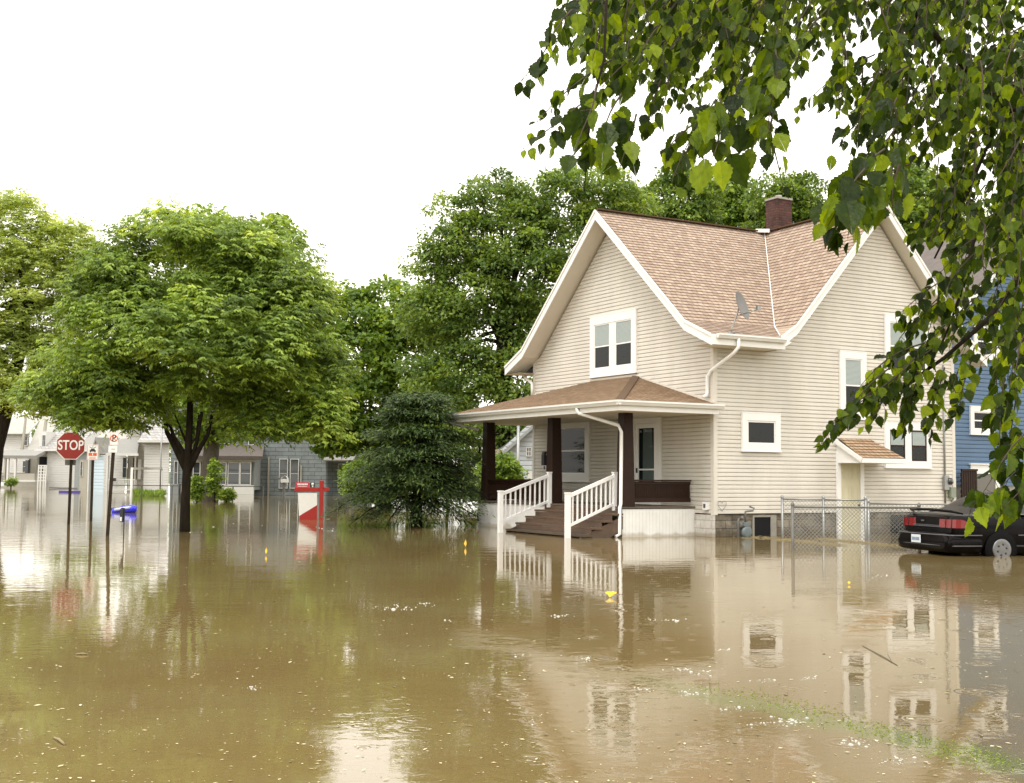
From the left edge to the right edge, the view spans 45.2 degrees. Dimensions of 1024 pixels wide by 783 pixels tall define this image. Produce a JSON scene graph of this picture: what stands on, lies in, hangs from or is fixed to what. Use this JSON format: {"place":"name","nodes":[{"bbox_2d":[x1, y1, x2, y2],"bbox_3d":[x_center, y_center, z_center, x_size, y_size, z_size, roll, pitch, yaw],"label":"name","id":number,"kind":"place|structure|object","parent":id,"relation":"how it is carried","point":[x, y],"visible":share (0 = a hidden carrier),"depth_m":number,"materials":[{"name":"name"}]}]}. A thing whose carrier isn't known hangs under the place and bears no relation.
{"place":"outdoors","nodes":[
{"label":"outdoors","id":0,"kind":"place"},
{"bbox_2d":[132,488,166,496],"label":"tall grass","id":1,"kind":"structure","parent":0,"point":[151,492],"depth_m":76.48,"materials":[{"name":"green plant"}]},
{"bbox_2d":[0,483,1023,782],"bbox_3d":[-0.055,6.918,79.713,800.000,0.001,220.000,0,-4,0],"label":"flood water","id":2,"kind":"structure","parent":0,"point":[766,603],"depth_m":10.09,"materials":[{"name":"brown liquid"}]},
{"bbox_2d":[3,476,18,487],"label":"shrub","id":3,"kind":"object","parent":2,"relation":"on","point":[11,482],"visible":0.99,"depth_m":107.47,"materials":[{"name":"green plant"}]},
{"bbox_2d":[37,465,46,487],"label":"plant rack","id":4,"kind":"object","parent":2,"relation":"in","point":[44,471],"visible":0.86,"depth_m":113.67,"materials":[{"name":"white paint"}]},
{"bbox_2d":[53,737,65,744],"bbox_3d":[-2.433,1.873,6.609,0.014,0.019,0.208,3,-5,-34],"label":"floating stick","id":5,"kind":"object","parent":2,"relation":"on","point":[60,740],"visible":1,"depth_m":6.58,"materials":[{"name":"wood"}]},
{"bbox_2d":[111,505,136,512],"bbox_3d":[-14.206,4.288,44.791,1.076,0.332,0.350,1,-4,-3],"label":"blue float","id":6,"kind":"object","parent":2,"relation":"on","point":[130,508],"visible":0.77,"depth_m":44.69,"materials":[{"name":"blue plastic"}]},
{"bbox_2d":[0,193,364,531],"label":"ash tree","id":7,"kind":"object","parent":2,"relation":"in","point":[267,300],"visible":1,"depth_m":29.77,"materials":[{"name":"green plant"}]},
{"bbox_2d":[190,475,206,501],"bbox_3d":[-15.828,5.092,61.752,1.029,1.895,1.026,0,-4,0],"label":"shrub","id":8,"kind":"object","parent":2,"relation":"on","point":[197,491],"visible":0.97,"depth_m":61.60,"materials":[{"name":"green plant"}]},
{"bbox_2d":[205,457,226,501],"bbox_3d":[-14.987,4.659,61.801,1.133,2.765,1.135,-2,-4,27],"label":"shrub","id":9,"kind":"object","parent":2,"relation":"on","point":[213,486],"visible":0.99,"depth_m":61.68,"materials":[{"name":"green plant"}]},
{"bbox_2d":[219,486,237,501],"bbox_3d":[-14.787,5.575,63.698,1.105,1.314,1.170,-3,-5,39],"label":"shrub","id":10,"kind":"object","parent":2,"relation":"on","point":[228,494],"visible":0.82,"depth_m":63.55,"materials":[{"name":"green plant"}]},
{"bbox_2d":[278,476,288,500],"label":"mailbox","id":11,"kind":"object","parent":2,"relation":"in","point":[283,481],"visible":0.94,"depth_m":65.72,"materials":[{"name":"metal"}]},
{"bbox_2d":[337,446,397,505],"bbox_3d":[-6.866,4.215,57.781,2.991,3.335,2.622,0,-4,0],"label":"shrub","id":12,"kind":"object","parent":2,"relation":"on","point":[357,464],"visible":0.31,"depth_m":57.28,"materials":[{"name":"green plant"}]},
{"bbox_2d":[406,424,481,503],"bbox_3d":[-3.088,3.690,59.699,4.202,4.778,4.490,-3,-5,39],"label":"shrub","id":13,"kind":"object","parent":2,"relation":"on","point":[452,459],"visible":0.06,"depth_m":59.44,"materials":[{"name":"green plant"}]},
{"bbox_2d":[9,508,915,764],"bbox_3d":[-6.941,3.618,32.581,11.246,0.020,55.394,2,-4,-25],"label":"foam","id":14,"kind":"object","parent":2,"relation":"on","point":[849,744],"visible":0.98,"depth_m":7.75,"materials":[{"name":"grey"}]},
{"bbox_2d":[453,402,481,502],"bbox_3d":[-1.494,3.104,56.832,3.150,5.354,3.018,-2,-5,34],"label":"shrub","id":15,"kind":"object","parent":2,"relation":"on","point":[465,408],"visible":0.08,"depth_m":56.50,"materials":[{"name":"green plant"}]},
{"bbox_2d":[471,449,529,487],"bbox_3d":[-0.437,3.265,43.808,2.215,2.392,1.893,0,-4,0],"label":"shrub","id":16,"kind":"object","parent":2,"relation":"on","point":[509,467],"visible":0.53,"depth_m":43.54,"materials":[{"name":"green plant"}]},
{"bbox_2d":[386,161,663,450],"bbox_3d":[0.669,-2.270,54.341,12.351,16.477,6.741,0,-4,0],"label":"tall tree","id":17,"kind":"object","parent":2,"relation":"on","point":[479,264],"visible":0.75,"depth_m":53.42,"materials":[{"name":"green plant"}]},
{"bbox_2d":[605,591,616,596],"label":"yellow leaf","id":18,"kind":"object","parent":2,"relation":"on","point":[610,594],"visible":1,"depth_m":14.78,"materials":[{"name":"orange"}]},
{"bbox_2d":[626,164,734,224],"bbox_3d":[7.438,-2.611,60.329,7.031,17.909,4.298,0,-4,0],"label":"background tree","id":19,"kind":"object","parent":2,"relation":"on","point":[701,207],"visible":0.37,"depth_m":59.86,"materials":[{"name":"green plant"}]},
{"bbox_2d":[737,166,828,228],"bbox_3d":[14.555,-2.424,62.267,6.462,17.964,4.434,0,-4,0],"label":"background tree","id":20,"kind":"object","parent":2,"relation":"on","point":[805,195],"visible":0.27,"depth_m":62.16,"materials":[{"name":"green plant"}]},
{"bbox_2d":[733,535,900,546],"bbox_3d":[7.158,3.432,28.271,2.045,0.024,5.607,2,-4,-22],"label":"straw line","id":21,"kind":"object","parent":2,"relation":"on","point":[830,539],"visible":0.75,"depth_m":28.04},
{"bbox_2d":[862,645,897,665],"bbox_3d":[3.039,2.154,10.089,0.057,0.021,1.120,0,-4,2],"label":"floating twig","id":22,"kind":"object","parent":2,"relation":"on","point":[881,655],"visible":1,"depth_m":9.99,"materials":[{"name":"brown wood"}]},
{"bbox_2d":[864,156,956,244],"bbox_3d":[18.162,-2.591,58.093,6.790,17.433,5.714,3,-5,-33],"label":"background tree","id":23,"kind":"object","parent":2,"relation":"on","point":[918,178],"visible":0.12,"depth_m":57.30,"materials":[{"name":"green plant"}]},
{"bbox_2d":[911,189,999,234],"bbox_3d":[24.436,-2.309,64.368,9.080,18.186,6.489,0,-4,0],"label":"background tree","id":24,"kind":"object","parent":2,"relation":"on","point":[984,206],"visible":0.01,"depth_m":64.47,"materials":[{"name":"green plant"}]},
{"bbox_2d":[898,492,1023,556],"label":"parked car","id":25,"kind":"object","parent":2,"relation":"in","point":[941,529],"visible":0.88,"depth_m":23.36,"materials":[{"name":"black paint"}]},
{"bbox_2d":[0,538,1023,782],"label":"floating debris","id":26,"kind":"object","parent":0,"point":[488,712],"visible":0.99,"depth_m":7.05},
{"bbox_2d":[0,0,1023,471],"label":"sky","id":27,"kind":"structure","parent":0,"point":[340,118],"materials":[{"name":"white"}]},
{"bbox_2d":[691,681,1020,781],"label":"flooded grass","id":28,"kind":"structure","parent":0,"point":[977,755],"depth_m":6.88,"materials":[{"name":"green plant"}]},
{"bbox_3d":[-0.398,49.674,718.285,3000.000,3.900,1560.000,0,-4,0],"label":"ground","id":29,"kind":"structure","parent":0,"visible":0},
{"bbox_2d":[1,416,93,487],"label":"white house","id":30,"kind":"structure","parent":29,"relation":"on","point":[24,457],"depth_m":118.78,"materials":[{"name":"paint"}]},
{"bbox_2d":[22,461,24,472],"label":"window","id":31,"kind":"structure","parent":30,"relation":"in","point":[23,462],"depth_m":120.60,"materials":[{"name":"white glass"}]},
{"bbox_2d":[24,436,27,445],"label":"window","id":32,"kind":"structure","parent":30,"relation":"in","point":[26,437],"depth_m":120.79,"materials":[{"name":"white paint"}]},
{"bbox_2d":[33,458,37,473],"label":"front door","id":33,"kind":"structure","parent":30,"relation":"in","point":[35,461],"depth_m":118.75,"materials":[{"name":"beige paint"}]},
{"bbox_2d":[42,435,45,446],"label":"window","id":34,"kind":"structure","parent":30,"relation":"in","point":[43,436],"depth_m":118.35,"materials":[{"name":"white paint"}]},
{"bbox_2d":[0,185,105,487],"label":"locust tree","id":35,"kind":"object","parent":29,"relation":"on","point":[22,306],"visible":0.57,"depth_m":61.69,"materials":[{"name":"green plant"}]},
{"bbox_2d":[30,410,99,436],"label":"distant tree","id":36,"kind":"object","parent":29,"relation":"on","point":[34,430],"visible":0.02,"depth_m":137.95,"materials":[{"name":"green plant"}]},
{"bbox_2d":[56,432,84,524],"bbox_3d":[-12.254,2.850,34.053,0.770,3.471,0.103,1,-4,-7],"label":"stop sign","id":37,"kind":"object","parent":29,"relation":"on","point":[70,449],"visible":0.98,"depth_m":34.09,"materials":[{"name":"metal"}]},
{"bbox_2d":[49,431,100,488],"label":"grey annex","id":38,"kind":"object","parent":29,"relation":"on","point":[80,474],"visible":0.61,"depth_m":111.70,"materials":[{"name":"paint"}]},
{"bbox_2d":[80,461,82,475],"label":"window","id":39,"kind":"structure","parent":38,"relation":"in","point":[81,462],"depth_m":111.59,"materials":[{"name":"white paint"}]},
{"bbox_2d":[79,460,87,487],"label":"front door","id":40,"kind":"structure","parent":38,"relation":"in","point":[82,479],"depth_m":111.61,"materials":[{"name":"beige paint"}]},
{"bbox_2d":[87,445,98,520],"bbox_3d":[-12.509,3.169,36.583,0.327,3.176,0.082,1,-4,-6],"label":"towing sign","id":41,"kind":"object","parent":29,"relation":"on","point":[92,453],"visible":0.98,"depth_m":36.63,"materials":[{"name":"white metal"}]},
{"bbox_2d":[106,432,117,535],"bbox_3d":[-9.236,2.577,28.312,0.254,3.280,0.081,1,-4,-9],"label":"no parking sign","id":42,"kind":"object","parent":29,"relation":"on","point":[113,440],"visible":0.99,"depth_m":28.36,"materials":[{"name":"white metal"}]},
{"bbox_2d":[120,507,124,538],"bbox_3d":[-8.526,3.328,26.834,0.109,1.589,0.083,0,-4,0],"label":"post lantern","id":43,"kind":"object","parent":29,"relation":"on","point":[122,514],"visible":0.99,"depth_m":26.85,"materials":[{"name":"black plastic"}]},
{"bbox_2d":[87,416,170,491],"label":"white house","id":44,"kind":"structure","parent":29,"relation":"on","point":[142,450],"depth_m":95.35,"materials":[{"name":"paint"}]},
{"bbox_2d":[122,457,126,477],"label":"window","id":45,"kind":"structure","parent":44,"relation":"in","point":[124,465],"depth_m":97.66,"materials":[{"name":"glass"}]},
{"bbox_2d":[138,459,141,478],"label":"storm door","id":46,"kind":"structure","parent":44,"relation":"in","point":[139,460],"depth_m":97.61,"materials":[{"name":"grey"}]},
{"bbox_2d":[93,412,170,470],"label":"distant tree","id":47,"kind":"object","parent":29,"relation":"on","point":[169,454],"depth_m":139.12,"materials":[{"name":"plant"}]},
{"bbox_2d":[130,467,162,504],"bbox_3d":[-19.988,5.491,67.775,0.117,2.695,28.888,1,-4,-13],"label":"clothes frame","id":48,"kind":"object","parent":29,"relation":"on","point":[131,479],"visible":0.68,"depth_m":53.84,"materials":[{"name":"white paint"}]},
{"bbox_2d":[159,424,162,488],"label":"utility pole","id":49,"kind":"object","parent":29,"relation":"on","point":[160,457],"visible":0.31,"depth_m":79.85,"materials":[{"name":"metal"}]},
{"bbox_2d":[113,485,263,498],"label":"wire fence","id":50,"kind":"object","parent":29,"relation":"on","point":[180,485],"visible":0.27,"depth_m":69.76,"materials":[{"name":"metal"}]},
{"bbox_2d":[137,202,336,500],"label":"maple tree","id":51,"kind":"object","parent":29,"relation":"on","point":[211,448],"visible":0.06,"depth_m":65.49,"materials":[{"name":"green plant"}]},
{"bbox_2d":[170,372,367,495],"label":"grey house","id":52,"kind":"structure","parent":29,"relation":"on","point":[269,465],"depth_m":83.75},
{"bbox_2d":[173,461,178,483],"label":"window","id":53,"kind":"structure","parent":52,"relation":"in","point":[176,463],"depth_m":83.72,"materials":[{"name":"white glass"}]},
{"bbox_2d":[193,462,200,475],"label":"window","id":54,"kind":"structure","parent":52,"relation":"in","point":[197,467],"depth_m":81.56,"materials":[{"name":"white paint"}]},
{"bbox_2d":[218,462,226,484],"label":"window","id":55,"kind":"structure","parent":52,"relation":"in","point":[223,463],"depth_m":81.54,"materials":[{"name":"white paint"}]},
{"bbox_2d":[227,462,239,484],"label":"window","id":56,"kind":"structure","parent":52,"relation":"in","point":[233,467],"depth_m":81.52,"materials":[{"name":"white paint"}]},
{"bbox_2d":[240,462,250,484],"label":"window","id":57,"kind":"structure","parent":52,"relation":"in","point":[245,467],"depth_m":81.52,"materials":[{"name":"grey glass"}]},
{"bbox_2d":[279,459,287,487],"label":"window","id":58,"kind":"structure","parent":52,"relation":"in","point":[283,463],"depth_m":83.74,"materials":[{"name":"grey glass"}]},
{"bbox_2d":[290,459,298,488],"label":"window","id":59,"kind":"structure","parent":52,"relation":"in","point":[294,463],"depth_m":83.72,"materials":[{"name":"white glass"}]},
{"bbox_2d":[337,463,346,490],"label":"window","id":60,"kind":"structure","parent":52,"relation":"in","point":[339,464],"depth_m":84.87,"materials":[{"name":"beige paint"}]},
{"bbox_2d":[295,481,328,519],"bbox_3d":[-6.400,3.916,39.248,1.100,2.149,0.120,0,-4,0],"label":"estate agent sign","id":61,"kind":"object","parent":29,"relation":"on","point":[307,503],"visible":0.9,"depth_m":39.25,"materials":[{"name":"metal"}]},
{"bbox_2d":[295,273,477,503],"bbox_3d":[-6.444,0.234,62.117,9.999,12.652,6.485,0,-4,0],"label":"maple tree","id":62,"kind":"object","parent":29,"relation":"on","point":[373,334],"visible":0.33,"depth_m":60.95,"materials":[{"name":"green plant"}]},
{"bbox_2d":[318,390,508,528],"bbox_3d":[-2.424,2.341,35.526,5.537,4.846,4.979,4,-5,-41],"label":"evergreen tree","id":63,"kind":"object","parent":29,"relation":"on","point":[409,463],"visible":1,"depth_m":34.69,"materials":[{"name":"green plant"}]},
{"bbox_2d":[495,425,532,499],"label":"house","id":64,"kind":"structure","parent":29,"relation":"on","point":[526,441],"depth_m":51.92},
{"bbox_2d":[526,447,530,455],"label":"window","id":65,"kind":"structure","parent":64,"relation":"in","point":[528,449],"depth_m":51.87,"materials":[{"name":"white paint"}]},
{"bbox_2d":[516,426,519,463],"bbox_3d":[0.241,3.487,49.878,0.133,4.565,0.140,0,-4,0],"label":"utility pole","id":66,"kind":"object","parent":29,"relation":"on","point":[518,444],"depth_m":49.92,"materials":[{"name":"metal"}]},
{"bbox_2d":[445,195,987,537],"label":"beige house","id":67,"kind":"structure","parent":29,"relation":"on","point":[660,401],"depth_m":32.32,"materials":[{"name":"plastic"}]},
{"bbox_2d":[541,451,546,468],"bbox_3d":[0.858,1.833,32.737,0.120,0.470,0.120,3,-5,-29],"label":"mailbox","id":68,"kind":"object","parent":67,"relation":"attached to","point":[543,457],"visible":1,"depth_m":32.70,"materials":[{"name":"black plastic"}]},
{"bbox_2d":[561,422,590,481],"bbox_3d":[1.735,1.700,35.531,0.080,1.832,1.870,3,-5,-29],"label":"window","id":69,"kind":"structure","parent":67,"relation":"in","point":[575,437],"depth_m":35.34,"materials":[{"name":"white"}]},
{"bbox_2d":[589,308,637,377],"bbox_3d":[2.781,-1.304,33.928,0.080,1.742,2.280,3,-5,-29],"label":"window","id":70,"kind":"structure","parent":67,"relation":"in","point":[613,336],"depth_m":33.84,"materials":[{"name":"white"}]},
{"bbox_2d":[633,417,661,504],"bbox_3d":[3.533,1.812,32.343,0.080,2.360,1.290,3,-5,-29],"label":"front door","id":71,"kind":"structure","parent":67,"relation":"in","point":[647,438],"depth_m":32.30,"materials":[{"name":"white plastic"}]},
{"bbox_2d":[728,291,760,332],"bbox_3d":[5.618,-1.928,29.790,0.623,1.060,0.510,3,-5,-29],"label":"satellite dish","id":72,"kind":"object","parent":67,"relation":"on","point":[742,305],"visible":0.98,"depth_m":29.91,"materials":[{"name":"metal"}]},
{"bbox_2d":[736,506,754,536],"bbox_3d":[5.712,3.323,30.012,0.553,1.060,0.224,3,-5,-36],"label":"gas meter","id":73,"kind":"object","parent":67,"relation":"attached to","point":[744,529],"visible":0.92,"depth_m":29.89,"materials":[{"name":"grey metal"}]},
{"bbox_2d":[741,412,781,451],"bbox_3d":[6.226,1.019,30.710,1.280,0.982,0.080,3,-5,-29],"label":"window","id":74,"kind":"structure","parent":67,"relation":"in","point":[760,432],"depth_m":30.69,"materials":[{"name":"white"}]},
{"bbox_2d":[752,515,776,535],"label":"basement window","id":75,"kind":"structure","parent":67,"relation":"in","point":[764,525],"depth_m":30.69,"materials":[{"name":"glass"}]},
{"bbox_2d":[836,453,863,534],"bbox_3d":[8.830,2.969,32.077,0.950,2.700,0.060,3,-5,-29],"label":"side door","id":76,"kind":"structure","parent":67,"relation":"in","point":[849,476],"depth_m":32.09,"materials":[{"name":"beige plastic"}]},
{"bbox_2d":[838,350,866,419],"bbox_3d":[8.976,-0.165,32.346,0.980,1.812,0.080,3,-5,-29],"label":"window","id":77,"kind":"structure","parent":67,"relation":"in","point":[852,364],"depth_m":32.32,"materials":[{"name":"white"}]},
{"bbox_2d":[884,314,930,378],"bbox_3d":[10.761,-1.214,33.433,1.740,1.682,0.080,3,-5,-29],"label":"window","id":78,"kind":"structure","parent":67,"relation":"in","point":[890,337],"depth_m":33.19,"materials":[{"name":"white"}]},
{"bbox_2d":[884,421,932,468],"bbox_3d":[10.704,1.453,33.224,1.780,1.252,0.080,3,-5,-29],"label":"window","id":79,"kind":"structure","parent":67,"relation":"in","point":[915,447],"depth_m":33.25,"materials":[{"name":"white"}]},
{"bbox_2d":[943,476,955,501],"bbox_3d":[12.053,2.683,33.841,0.410,0.737,0.170,3,-5,-29],"label":"electric meter","id":80,"kind":"object","parent":67,"relation":"attached to","point":[947,481],"visible":1,"depth_m":33.81,"materials":[{"name":"metal"}]},
{"bbox_2d":[680,175,764,228],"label":"background tree","id":81,"kind":"object","parent":29,"relation":"on","point":[732,209],"visible":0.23,"depth_m":65.67,"materials":[{"name":"green plant"}]},
{"bbox_2d":[514,0,1023,536],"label":"birch tree","id":82,"kind":"object","parent":29,"relation":"on","point":[676,40],"visible":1,"depth_m":5.30,"materials":[{"name":"green plant"}]},
{"bbox_2d":[780,495,866,538],"bbox_3d":[7.556,3.485,29.812,2.052,1.940,0.090,-1,-4,20],"label":"chain link fence","id":83,"kind":"object","parent":29,"relation":"on","point":[823,499],"visible":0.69,"depth_m":29.84,"materials":[{"name":"metal"}]},
{"bbox_2d":[790,502,920,549],"bbox_3d":[7.011,3.187,25.027,2.721,1.870,0.082,1,-4,-4],"label":"chain link fence","id":84,"kind":"object","parent":29,"relation":"on","point":[792,504],"visible":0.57,"depth_m":25.03,"materials":[{"name":"metal"}]},
{"bbox_2d":[867,499,947,539],"bbox_3d":[9.444,3.477,28.973,2.068,1.870,0.084,-1,-4,16],"label":"chain link fence","id":85,"kind":"object","parent":29,"relation":"on","point":[892,504],"visible":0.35,"depth_m":29.14,"materials":[{"name":"metal"}]},
{"bbox_2d":[915,231,1023,499],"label":"blue house","id":86,"kind":"structure","parent":29,"relation":"on","point":[974,447],"depth_m":38.57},
{"bbox_2d":[960,469,977,497],"bbox_3d":[14.025,3.560,37.670,0.710,2.369,0.070,3,-5,-29],"label":"lattice screen","id":87,"kind":"object","parent":86,"relation":"in","point":[968,481],"visible":0.42,"depth_m":37.67,"materials":[{"name":"brown paint"}]},
{"bbox_2d":[969,405,993,434],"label":"window","id":88,"kind":"structure","parent":86,"relation":"in","point":[976,416],"depth_m":38.42,"materials":[{"name":"white"}]},
{"bbox_2d":[969,463,999,492],"bbox_3d":[14.800,3.368,38.437,1.415,2.229,0.110,3,-5,-29],"label":"window","id":89,"kind":"structure","parent":86,"relation":"in","point":[982,468],"depth_m":38.45,"materials":[{"name":"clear glass"}]},
{"bbox_2d":[973,323,999,359],"bbox_3d":[14.997,-1.578,38.854,1.224,1.150,0.080,3,-5,-29],"label":"window","id":90,"kind":"structure","parent":86,"relation":"in","point":[975,340],"depth_m":38.81,"materials":[{"name":"white"}]}
]}

